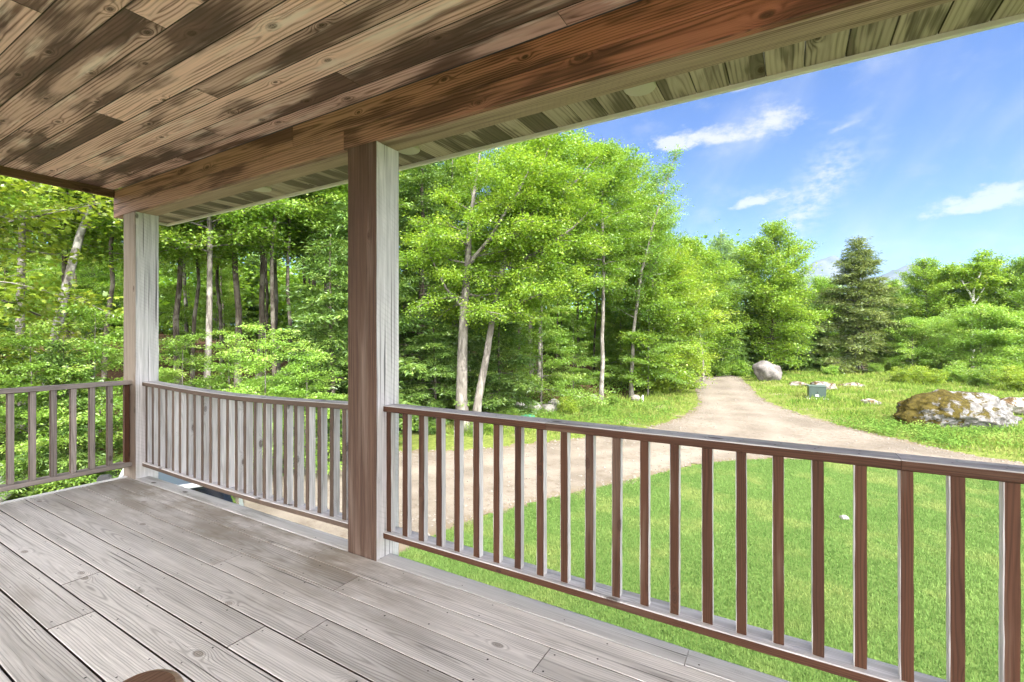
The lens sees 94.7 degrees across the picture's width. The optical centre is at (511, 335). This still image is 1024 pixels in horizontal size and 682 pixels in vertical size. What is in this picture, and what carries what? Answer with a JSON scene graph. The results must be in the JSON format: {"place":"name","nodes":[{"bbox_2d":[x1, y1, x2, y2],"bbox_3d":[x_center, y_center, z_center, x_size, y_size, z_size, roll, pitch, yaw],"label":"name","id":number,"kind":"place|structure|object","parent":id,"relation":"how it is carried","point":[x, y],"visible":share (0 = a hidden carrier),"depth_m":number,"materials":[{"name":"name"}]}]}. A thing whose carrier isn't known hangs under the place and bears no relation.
{"place":"outdoors","nodes":[
{"label":"outdoors","id":0,"kind":"place"},
{"bbox_2d":[0,331,1023,528],"bbox_3d":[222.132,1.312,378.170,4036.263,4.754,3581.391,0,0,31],"label":"ground","id":1,"kind":"structure","parent":0,"point":[487,442],"depth_m":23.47,"materials":[{"name":"green plant"}]},
{"bbox_2d":[0,316,60,496],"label":"hemlock tree","id":2,"kind":"object","parent":1,"relation":"on","point":[19,437],"visible":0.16,"depth_m":10.98,"materials":[{"name":"green plant"}]},
{"bbox_2d":[0,254,78,355],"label":"beech sapling","id":3,"kind":"object","parent":1,"relation":"on","point":[29,283],"visible":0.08,"depth_m":25.07,"materials":[{"name":"green plant"}]},
{"bbox_2d":[0,318,120,496],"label":"beech sapling","id":4,"kind":"object","parent":1,"relation":"on","point":[29,345],"visible":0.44,"depth_m":9.94,"materials":[{"name":"green plant"}]},
{"bbox_2d":[0,336,122,501],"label":"hemlock tree","id":5,"kind":"object","parent":1,"relation":"on","point":[63,457],"visible":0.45,"depth_m":10.20,"materials":[{"name":"green plant"}]},
{"bbox_2d":[0,223,123,360],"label":"beech sapling","id":6,"kind":"object","parent":1,"relation":"on","point":[97,288],"visible":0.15,"depth_m":23.14,"materials":[{"name":"green plant"}]},
{"bbox_2d":[0,182,123,429],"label":"maple tree","id":7,"kind":"object","parent":1,"relation":"on","point":[69,236],"visible":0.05,"depth_m":15.19,"materials":[{"name":"green plant"}]},
{"bbox_2d":[0,181,123,379],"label":"maple tree","id":8,"kind":"object","parent":1,"relation":"on","point":[64,265],"visible":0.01,"depth_m":18.35,"materials":[{"name":"green plant"}]},
{"bbox_2d":[0,175,159,397],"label":"maple tree","id":9,"kind":"object","parent":1,"relation":"on","point":[8,186],"visible":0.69,"depth_m":11.09,"materials":[{"name":"green plant"}]},
{"bbox_2d":[49,237,123,338],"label":"hemlock tree","id":10,"kind":"object","parent":1,"relation":"on","point":[101,330],"visible":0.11,"depth_m":37.88,"materials":[{"name":"green plant"}]},
{"bbox_2d":[57,189,117,435],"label":"forest tree","id":11,"kind":"object","parent":1,"relation":"on","point":[112,281],"visible":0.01,"depth_m":15.53,"materials":[{"name":"brown plant"}]},
{"bbox_2d":[0,303,177,489],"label":"beech sapling","id":12,"kind":"object","parent":1,"relation":"on","point":[84,356],"visible":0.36,"depth_m":10.72,"materials":[{"name":"green plant"}]},
{"bbox_2d":[0,190,223,424],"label":"birch tree","id":13,"kind":"object","parent":1,"relation":"on","point":[79,238],"visible":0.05,"depth_m":13.78,"materials":[{"name":"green plant"}]},
{"bbox_2d":[42,189,201,260],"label":"maple tree","id":14,"kind":"object","parent":1,"relation":"on","point":[97,233],"visible":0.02,"depth_m":17.89,"materials":[{"name":"green plant"}]},
{"bbox_2d":[123,212,158,478],"bbox_3d":[-3.635,1.241,4.627,0.252,4.838,0.198,0,0,31],"label":"porch post","id":15,"kind":"object","parent":1,"relation":"on","point":[141,298],"visible":0.4,"depth_m":4.54,"materials":[{"name":"grey wood"}]},
{"bbox_2d":[0,380,131,491],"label":"porch railing","id":16,"kind":"object","parent":15,"relation":"attached to","point":[33,480],"visible":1,"depth_m":4.14,"materials":[{"name":"wood"}]},
{"bbox_2d":[142,381,347,528],"bbox_3d":[-2.250,0.857,3.827,2.944,0.832,0.114,0,0,31],"label":"porch railing","id":17,"kind":"object","parent":15,"relation":"attached to","point":[208,439],"visible":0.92,"depth_m":3.69,"materials":[{"name":"grey wood"}]},
{"bbox_2d":[0,0,1023,225],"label":"porch roof","id":18,"kind":"structure","parent":15,"relation":"on","point":[171,112],"depth_m":2.46,"materials":[{"name":"brown wood"}]},
{"bbox_2d":[624,81,655,95],"bbox_3d":[0.643,-1.249,2.378,0.160,0.024,0.160,0,0,31],"label":"eave lamp","id":19,"kind":"object","parent":18,"relation":"attached to","point":[644,89],"visible":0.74,"depth_m":2.38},
{"bbox_2d":[79,242,228,363],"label":"beech sapling","id":20,"kind":"object","parent":1,"relation":"on","point":[165,316],"visible":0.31,"depth_m":24.06,"materials":[{"name":"green plant"}]},
{"bbox_2d":[159,331,223,388],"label":"beech sapling","id":21,"kind":"object","parent":1,"relation":"on","point":[173,371],"visible":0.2,"depth_m":12.81,"materials":[{"name":"green plant"}]},
{"bbox_2d":[67,189,335,387],"bbox_3d":[-10.078,-3.420,15.989,7.507,14.542,7.663,0,0,-9],"label":"maple tree","id":22,"kind":"object","parent":1,"relation":"on","point":[278,207],"visible":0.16,"depth_m":15.61,"materials":[{"name":"green plant"}]},
{"bbox_2d":[173,220,231,384],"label":"forest tree","id":23,"kind":"object","parent":1,"relation":"on","point":[176,313],"depth_m":17.51,"materials":[{"name":"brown plant"}]},
{"bbox_2d":[169,254,268,348],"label":"beech sapling","id":24,"kind":"object","parent":1,"relation":"on","point":[231,311],"visible":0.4,"depth_m":32.58,"materials":[{"name":"green plant"}]},
{"bbox_2d":[195,209,244,390],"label":"forest tree","id":25,"kind":"object","parent":1,"relation":"on","point":[219,305],"visible":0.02,"depth_m":20.45,"materials":[{"name":"brown plant"}]},
{"bbox_2d":[190,266,251,333],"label":"beech sapling","id":26,"kind":"object","parent":1,"relation":"on","point":[223,284],"visible":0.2,"depth_m":41.82,"materials":[{"name":"green plant"}]},
{"bbox_2d":[187,327,273,440],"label":"beech sapling","id":27,"kind":"object","parent":1,"relation":"on","point":[231,360],"visible":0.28,"depth_m":13.47,"materials":[{"name":"green plant"}]},
{"bbox_2d":[190,212,271,386],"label":"forest tree","id":28,"kind":"object","parent":1,"relation":"on","point":[192,373],"depth_m":18.48,"materials":[{"name":"brown plant"}]},
{"bbox_2d":[231,216,241,388],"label":"forest tree","id":29,"kind":"object","parent":1,"relation":"on","point":[238,306],"depth_m":17.34,"materials":[{"name":"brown plant"}]},
{"bbox_2d":[161,196,345,390],"bbox_3d":[-9.895,-4.055,18.740,8.554,15.136,7.624,0,0,32],"label":"maple tree","id":30,"kind":"object","parent":1,"relation":"on","point":[304,232],"visible":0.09,"depth_m":18.40,"materials":[{"name":"green plant"}]},
{"bbox_2d":[228,250,293,338],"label":"hemlock tree","id":31,"kind":"object","parent":1,"relation":"on","point":[251,309],"visible":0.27,"depth_m":44.58,"materials":[{"name":"green plant"}]},
{"bbox_2d":[215,320,341,464],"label":"beech sapling","id":32,"kind":"object","parent":1,"relation":"on","point":[280,386],"visible":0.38,"depth_m":11.68,"materials":[{"name":"green plant"}]},
{"bbox_2d":[231,192,340,382],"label":"forest tree","id":33,"kind":"object","parent":1,"relation":"on","point":[304,205],"visible":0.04,"depth_m":16.81,"materials":[{"name":"green plant"}]},
{"bbox_2d":[243,194,330,372],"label":"maple tree","id":34,"kind":"object","parent":1,"relation":"on","point":[276,302],"depth_m":22.91,"materials":[{"name":"green plant"}]},
{"bbox_2d":[232,184,347,361],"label":"forest tree","id":35,"kind":"object","parent":1,"relation":"on","point":[287,284],"visible":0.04,"depth_m":18.19,"materials":[{"name":"green plant"}]},
{"bbox_2d":[262,337,347,473],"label":"beech sapling","id":36,"kind":"object","parent":1,"relation":"on","point":[299,393],"visible":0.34,"depth_m":12.30,"materials":[{"name":"green plant"}]},
{"bbox_2d":[270,184,347,332],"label":"forest tree","id":37,"kind":"object","parent":1,"relation":"on","point":[337,194],"visible":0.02,"depth_m":18.42,"materials":[{"name":"green plant"}]},
{"bbox_2d":[0,363,645,451],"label":"undergrowth","id":38,"kind":"object","parent":1,"relation":"on","point":[537,393],"visible":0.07,"depth_m":26.27,"materials":[{"name":"green plant"}]},
{"bbox_2d":[248,234,416,476],"bbox_3d":[-5.518,0.541,14.545,5.110,7.323,6.064,0,0,40],"label":"hemlock tree","id":39,"kind":"object","parent":1,"relation":"on","point":[328,299],"visible":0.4,"depth_m":14.13,"materials":[{"name":"green plant"}]},
{"bbox_2d":[246,185,421,350],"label":"maple tree","id":40,"kind":"object","parent":1,"relation":"on","point":[403,206],"depth_m":21.52,"materials":[{"name":"green plant"}]},
{"bbox_2d":[250,198,447,434],"bbox_3d":[-6.265,-0.510,18.023,8.122,9.808,6.844,0,0,37],"label":"hemlock tree","id":41,"kind":"object","parent":1,"relation":"on","point":[333,230],"visible":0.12,"depth_m":17.38,"materials":[{"name":"green plant"}]},
{"bbox_2d":[348,141,398,560],"bbox_3d":[-0.880,1.241,3.000,0.254,4.838,0.198,0,0,31],"label":"porch post","id":42,"kind":"object","parent":1,"relation":"on","point":[373,278],"visible":0.76,"depth_m":2.92,"materials":[{"name":"wood"}]},
{"bbox_2d":[0,476,789,681],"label":"porch deck","id":43,"kind":"structure","parent":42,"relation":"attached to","point":[121,579],"depth_m":2.32,"materials":[{"name":"grey wood"}]},
{"bbox_2d":[123,669,183,681],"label":"porch chair","id":44,"kind":"object","parent":43,"relation":"on","point":[161,675],"visible":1,"depth_m":1.02,"materials":[{"name":"brown wood"}]},
{"bbox_2d":[383,404,1023,681],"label":"porch railing","id":45,"kind":"object","parent":42,"relation":"attached to","point":[857,665],"visible":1,"depth_m":1.97,"materials":[{"name":"brown wood"}]},
{"bbox_2d":[399,163,465,374],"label":"maple tree","id":46,"kind":"object","parent":1,"relation":"on","point":[401,175],"visible":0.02,"depth_m":25.30,"materials":[{"name":"green plant"}]},
{"bbox_2d":[399,301,474,434],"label":"hemlock tree","id":47,"kind":"object","parent":1,"relation":"on","point":[415,392],"visible":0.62,"depth_m":18.09,"materials":[{"name":"green plant"}]},
{"bbox_2d":[399,161,477,401],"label":"hemlock tree","id":48,"kind":"object","parent":1,"relation":"on","point":[409,337],"visible":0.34,"depth_m":22.31,"materials":[{"name":"green plant"}]},
{"bbox_2d":[399,153,486,331],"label":"maple tree","id":49,"kind":"object","parent":1,"relation":"on","point":[464,196],"visible":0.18,"depth_m":24.41,"materials":[{"name":"green plant"}]},
{"bbox_2d":[401,159,504,394],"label":"hemlock tree","id":50,"kind":"object","parent":1,"relation":"on","point":[471,348],"visible":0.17,"depth_m":24.05,"materials":[{"name":"green plant"}]},
{"bbox_2d":[416,148,507,359],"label":"maple tree","id":51,"kind":"object","parent":1,"relation":"on","point":[477,198],"visible":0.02,"depth_m":27.84,"materials":[{"name":"green plant"}]},
{"bbox_2d":[448,291,544,415],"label":"hemlock tree","id":52,"kind":"object","parent":1,"relation":"on","point":[501,381],"visible":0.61,"depth_m":20.01,"materials":[{"name":"green plant"}]},
{"bbox_2d":[399,129,622,430],"bbox_3d":[-0.182,-2.069,17.970,8.867,11.878,6.717,0,0,0],"label":"maple tree","id":53,"kind":"object","parent":1,"relation":"on","point":[531,193],"visible":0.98,"depth_m":17.10,"materials":[{"name":"green plant"}]},
{"bbox_2d":[0,219,1022,373],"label":"woods","id":54,"kind":"object","parent":1,"relation":"on","point":[294,279],"visible":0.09,"depth_m":45.72,"materials":[{"name":"green plant"}]},
{"bbox_2d":[468,127,594,375],"bbox_3d":[0.823,-5.426,29.033,8.880,17.202,9.064,0,0,-42],"label":"maple tree","id":55,"kind":"object","parent":1,"relation":"on","point":[494,158],"visible":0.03,"depth_m":27.54,"materials":[{"name":"green plant"}]},
{"bbox_2d":[473,132,626,390],"bbox_3d":[1.939,-4.470,26.797,8.329,15.807,8.160,0,0,-40],"label":"maple tree","id":56,"kind":"object","parent":1,"relation":"on","point":[539,347],"visible":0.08,"depth_m":25.97,"materials":[{"name":"green plant"}]},
{"bbox_2d":[490,274,613,409],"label":"beech sapling","id":57,"kind":"object","parent":1,"relation":"on","point":[556,376],"visible":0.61,"depth_m":22.36,"materials":[{"name":"green plant"}]},
{"bbox_2d":[556,394,580,415],"bbox_3d":[2.618,3.233,21.229,1.196,1.106,1.532,0,0,-20],"label":"leafy bush","id":58,"kind":"object","parent":1,"relation":"on","point":[572,405],"visible":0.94,"depth_m":21.11,"materials":[{"name":"green plant"}]},
{"bbox_2d":[543,310,613,391],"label":"tree","id":59,"kind":"object","parent":1,"relation":"on","point":[587,360],"visible":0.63,"depth_m":26.73,"materials":[{"name":"green plant"}]},
{"bbox_2d":[567,139,656,271],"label":"forest tree","id":60,"kind":"object","parent":1,"relation":"on","point":[625,250],"visible":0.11,"depth_m":28.99,"materials":[{"name":"green plant"}]},
{"bbox_2d":[545,133,681,403],"bbox_3d":[4.953,-3.323,25.146,6.657,14.635,7.402,0,0,37],"label":"maple tree","id":61,"kind":"object","parent":1,"relation":"on","point":[608,278],"visible":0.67,"depth_m":24.55,"materials":[{"name":"green plant"}]},
{"bbox_2d":[589,301,655,384],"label":"beech sapling","id":62,"kind":"object","parent":1,"relation":"on","point":[610,340],"visible":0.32,"depth_m":30.30,"materials":[{"name":"green plant"}]},
{"bbox_2d":[608,160,678,312],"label":"forest tree","id":63,"kind":"object","parent":1,"relation":"on","point":[645,174],"visible":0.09,"depth_m":32.96,"materials":[{"name":"green plant"}]},
{"bbox_2d":[598,295,691,396],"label":"beech sapling","id":64,"kind":"object","parent":1,"relation":"on","point":[642,360],"visible":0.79,"depth_m":27.35,"materials":[{"name":"green plant"}]},
{"bbox_2d":[607,144,693,396],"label":"birch tree","id":65,"kind":"object","parent":1,"relation":"on","point":[666,179],"visible":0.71,"depth_m":27.49,"materials":[{"name":"green plant"}]},
{"bbox_2d":[574,209,727,373],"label":"roadside tree","id":66,"kind":"object","parent":1,"relation":"on","point":[590,330],"visible":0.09,"depth_m":33.38,"materials":[{"name":"green plant"}]},
{"bbox_2d":[596,223,720,391],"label":"roadside tree","id":67,"kind":"object","parent":1,"relation":"on","point":[655,290],"visible":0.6,"depth_m":28.29,"materials":[{"name":"green plant"}]},
{"bbox_2d":[618,245,744,393],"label":"roadside tree","id":68,"kind":"object","parent":1,"relation":"on","point":[689,358],"visible":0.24,"depth_m":29.68,"materials":[{"name":"green plant"}]},
{"bbox_2d":[677,248,724,381],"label":"birch tree","id":69,"kind":"object","parent":1,"relation":"on","point":[706,331],"visible":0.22,"depth_m":35.98,"materials":[{"name":"green plant"}]},
{"bbox_2d":[674,231,752,370],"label":"maple tree","id":70,"kind":"object","parent":1,"relation":"on","point":[697,243],"visible":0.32,"depth_m":38.97,"materials":[{"name":"green plant"}]},
{"bbox_2d":[682,242,747,374],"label":"maple tree","id":71,"kind":"object","parent":1,"relation":"on","point":[728,349],"visible":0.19,"depth_m":41.67,"materials":[{"name":"green plant"}]},
{"bbox_2d":[705,228,754,358],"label":"aspen tree","id":72,"kind":"object","parent":1,"relation":"on","point":[725,246],"visible":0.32,"depth_m":44.13,"materials":[{"name":"green plant"}]},
{"bbox_2d":[717,300,754,374],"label":"conifer tree","id":73,"kind":"object","parent":1,"relation":"on","point":[742,352],"visible":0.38,"depth_m":42.94,"materials":[{"name":"green plant"}]},
{"bbox_2d":[708,241,804,359],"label":"maple tree","id":74,"kind":"object","parent":1,"relation":"on","point":[742,265],"visible":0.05,"depth_m":47.73,"materials":[{"name":"green plant"}]},
{"bbox_2d":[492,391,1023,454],"bbox_3d":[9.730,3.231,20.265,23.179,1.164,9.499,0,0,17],"label":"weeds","id":75,"kind":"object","parent":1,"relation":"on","point":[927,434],"visible":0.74,"depth_m":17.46,"materials":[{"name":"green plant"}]},
{"bbox_2d":[742,298,783,371],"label":"conifer tree","id":76,"kind":"object","parent":1,"relation":"on","point":[752,358],"visible":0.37,"depth_m":45.51,"materials":[{"name":"green plant"}]},
{"bbox_2d":[752,360,781,380],"bbox_3d":[19.913,2.916,36.893,1.996,2.008,1.902,0,0,45],"label":"boulder","id":77,"kind":"object","parent":1,"relation":"on","point":[765,370],"visible":0.91,"depth_m":36.35,"materials":[{"name":"stone"}]},
{"bbox_2d":[718,217,839,369],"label":"maple tree","id":78,"kind":"object","parent":1,"relation":"on","point":[783,274],"visible":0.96,"depth_m":42.80,"materials":[{"name":"green plant"}]},
{"bbox_2d":[773,286,829,370],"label":"conifer tree","id":79,"kind":"object","parent":1,"relation":"on","point":[807,365],"visible":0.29,"depth_m":46.71,"materials":[{"name":"green plant"}]},
{"bbox_2d":[801,274,852,353],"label":"maple tree","id":80,"kind":"object","parent":1,"relation":"on","point":[821,284],"visible":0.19,"depth_m":52.10,"materials":[{"name":"green plant"}]},
{"bbox_2d":[813,338,851,371],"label":"maple tree","id":81,"kind":"object","parent":1,"relation":"on","point":[832,354],"visible":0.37,"depth_m":45.97,"materials":[{"name":"green plant"}]},
{"bbox_2d":[808,235,945,373],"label":"conifer tree","id":82,"kind":"object","parent":1,"relation":"on","point":[860,329],"visible":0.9,"depth_m":45.20,"materials":[{"name":"green plant"}]},
{"bbox_2d":[874,287,916,366],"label":"conifer tree","id":83,"kind":"object","parent":1,"relation":"on","point":[894,295],"visible":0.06,"depth_m":49.52,"materials":[{"name":"green plant"}]},
{"bbox_2d":[884,365,912,382],"bbox_3d":[30.029,3.125,36.341,2.347,1.695,1.834,0,0,-32],"label":"leafy bush","id":84,"kind":"object","parent":1,"relation":"on","point":[899,376],"visible":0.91,"depth_m":36.29,"materials":[{"name":"green plant"}]},
{"bbox_2d":[878,316,951,372],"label":"maple tree","id":85,"kind":"object","parent":1,"relation":"on","point":[902,343],"visible":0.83,"depth_m":42.88,"materials":[{"name":"green plant"}]},
{"bbox_2d":[904,364,950,384],"bbox_3d":[29.958,3.010,33.909,2.123,1.963,2.718,0,0,-32],"label":"leafy bush","id":86,"kind":"object","parent":1,"relation":"on","point":[925,377],"visible":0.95,"depth_m":33.81,"materials":[{"name":"green plant"}]},
{"bbox_2d":[891,255,978,355],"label":"maple tree","id":87,"kind":"object","parent":1,"relation":"on","point":[927,273],"visible":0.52,"depth_m":49.17,"materials":[{"name":"green plant"}]},
{"bbox_2d":[902,316,974,371],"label":"maple tree","id":88,"kind":"object","parent":1,"relation":"on","point":[948,329],"visible":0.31,"depth_m":43.79,"materials":[{"name":"green plant"}]},
{"bbox_2d":[903,262,1007,364],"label":"maple tree","id":89,"kind":"object","parent":1,"relation":"on","point":[990,300],"visible":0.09,"depth_m":48.81,"materials":[{"name":"green plant"}]},
{"bbox_2d":[941,365,969,382],"bbox_3d":[33.549,3.059,35.715,1.965,1.728,2.283,0,0,31],"label":"leafy bush","id":90,"kind":"object","parent":1,"relation":"on","point":[955,372],"visible":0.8,"depth_m":35.34,"materials":[{"name":"green plant"}]},
{"bbox_2d":[893,389,1022,430],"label":"boulder","id":91,"kind":"object","parent":1,"relation":"on","point":[950,408],"visible":0.75,"depth_m":18.09,"materials":[{"name":"stone"}]},
{"bbox_2d":[935,248,1012,367],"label":"birch tree","id":92,"kind":"object","parent":1,"relation":"on","point":[973,270],"visible":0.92,"depth_m":47.09,"materials":[{"name":"green plant"}]},
{"bbox_2d":[929,302,1023,376],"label":"maple tree","id":93,"kind":"object","parent":1,"relation":"on","point":[980,315],"visible":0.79,"depth_m":39.40,"materials":[{"name":"green plant"}]},
{"bbox_2d":[960,363,1004,385],"bbox_3d":[33.291,2.962,33.503,2.718,2.058,2.340,0,0,-18],"label":"leafy bush","id":94,"kind":"object","parent":1,"relation":"on","point":[976,377],"visible":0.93,"depth_m":33.30,"materials":[{"name":"green plant"}]},
{"bbox_2d":[954,253,1023,360],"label":"maple tree","id":95,"kind":"object","parent":1,"relation":"on","point":[1008,271],"visible":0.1,"depth_m":48.04,"materials":[{"name":"green plant"}]},
{"bbox_2d":[968,310,1023,374],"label":"maple tree","id":96,"kind":"object","parent":1,"relation":"on","point":[1015,322],"visible":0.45,"depth_m":38.31,"materials":[{"name":"green plant"}]},
{"bbox_2d":[986,254,1023,360],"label":"maple tree","id":97,"kind":"object","parent":1,"relation":"on","point":[1017,284],"visible":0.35,"depth_m":46.84,"materials":[{"name":"green plant"}]},
{"bbox_2d":[989,363,1023,391],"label":"leafy bush","id":98,"kind":"object","parent":1,"relation":"on","point":[1014,383],"visible":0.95,"depth_m":30.55,"materials":[{"name":"green plant"}]},
{"bbox_2d":[1000,397,1023,414],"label":"boulder","id":99,"kind":"object","parent":1,"relation":"on","point":[1016,404],"visible":0.55,"depth_m":21.19,"materials":[{"name":"grey stone"}]},
{"bbox_2d":[5,372,1023,553],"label":"driveway","id":100,"kind":"structure","parent":0,"point":[803,434],"depth_m":14.24,"materials":[{"name":"beige gravel"}]},
{"bbox_2d":[97,468,243,505],"bbox_3d":[-5.731,2.788,8.040,2.220,1.545,4.520,0,0,-34],"label":"parked car","id":101,"kind":"object","parent":100,"relation":"on","point":[195,487],"visible":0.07,"depth_m":6.70,"materials":[{"name":"white metal"}]},
{"bbox_2d":[17,22,1023,330],"label":"sky","id":102,"kind":"structure","parent":0,"point":[919,151],"materials":[{"name":"blue"}]},
{"bbox_2d":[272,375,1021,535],"bbox_3d":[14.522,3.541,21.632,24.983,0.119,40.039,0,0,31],"label":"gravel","id":103,"kind":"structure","parent":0,"point":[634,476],"depth_m":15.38,"materials":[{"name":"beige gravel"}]},
{"bbox_2d":[399,458,1023,681],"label":"lawn","id":104,"kind":"structure","parent":0,"point":[834,601],"depth_m":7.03,"materials":[{"name":"green plant"}]},
{"bbox_2d":[799,255,1019,332],"bbox_3d":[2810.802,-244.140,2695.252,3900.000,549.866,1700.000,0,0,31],"label":"hills","id":105,"kind":"structure","parent":0,"point":[827,267],"depth_m":2879.95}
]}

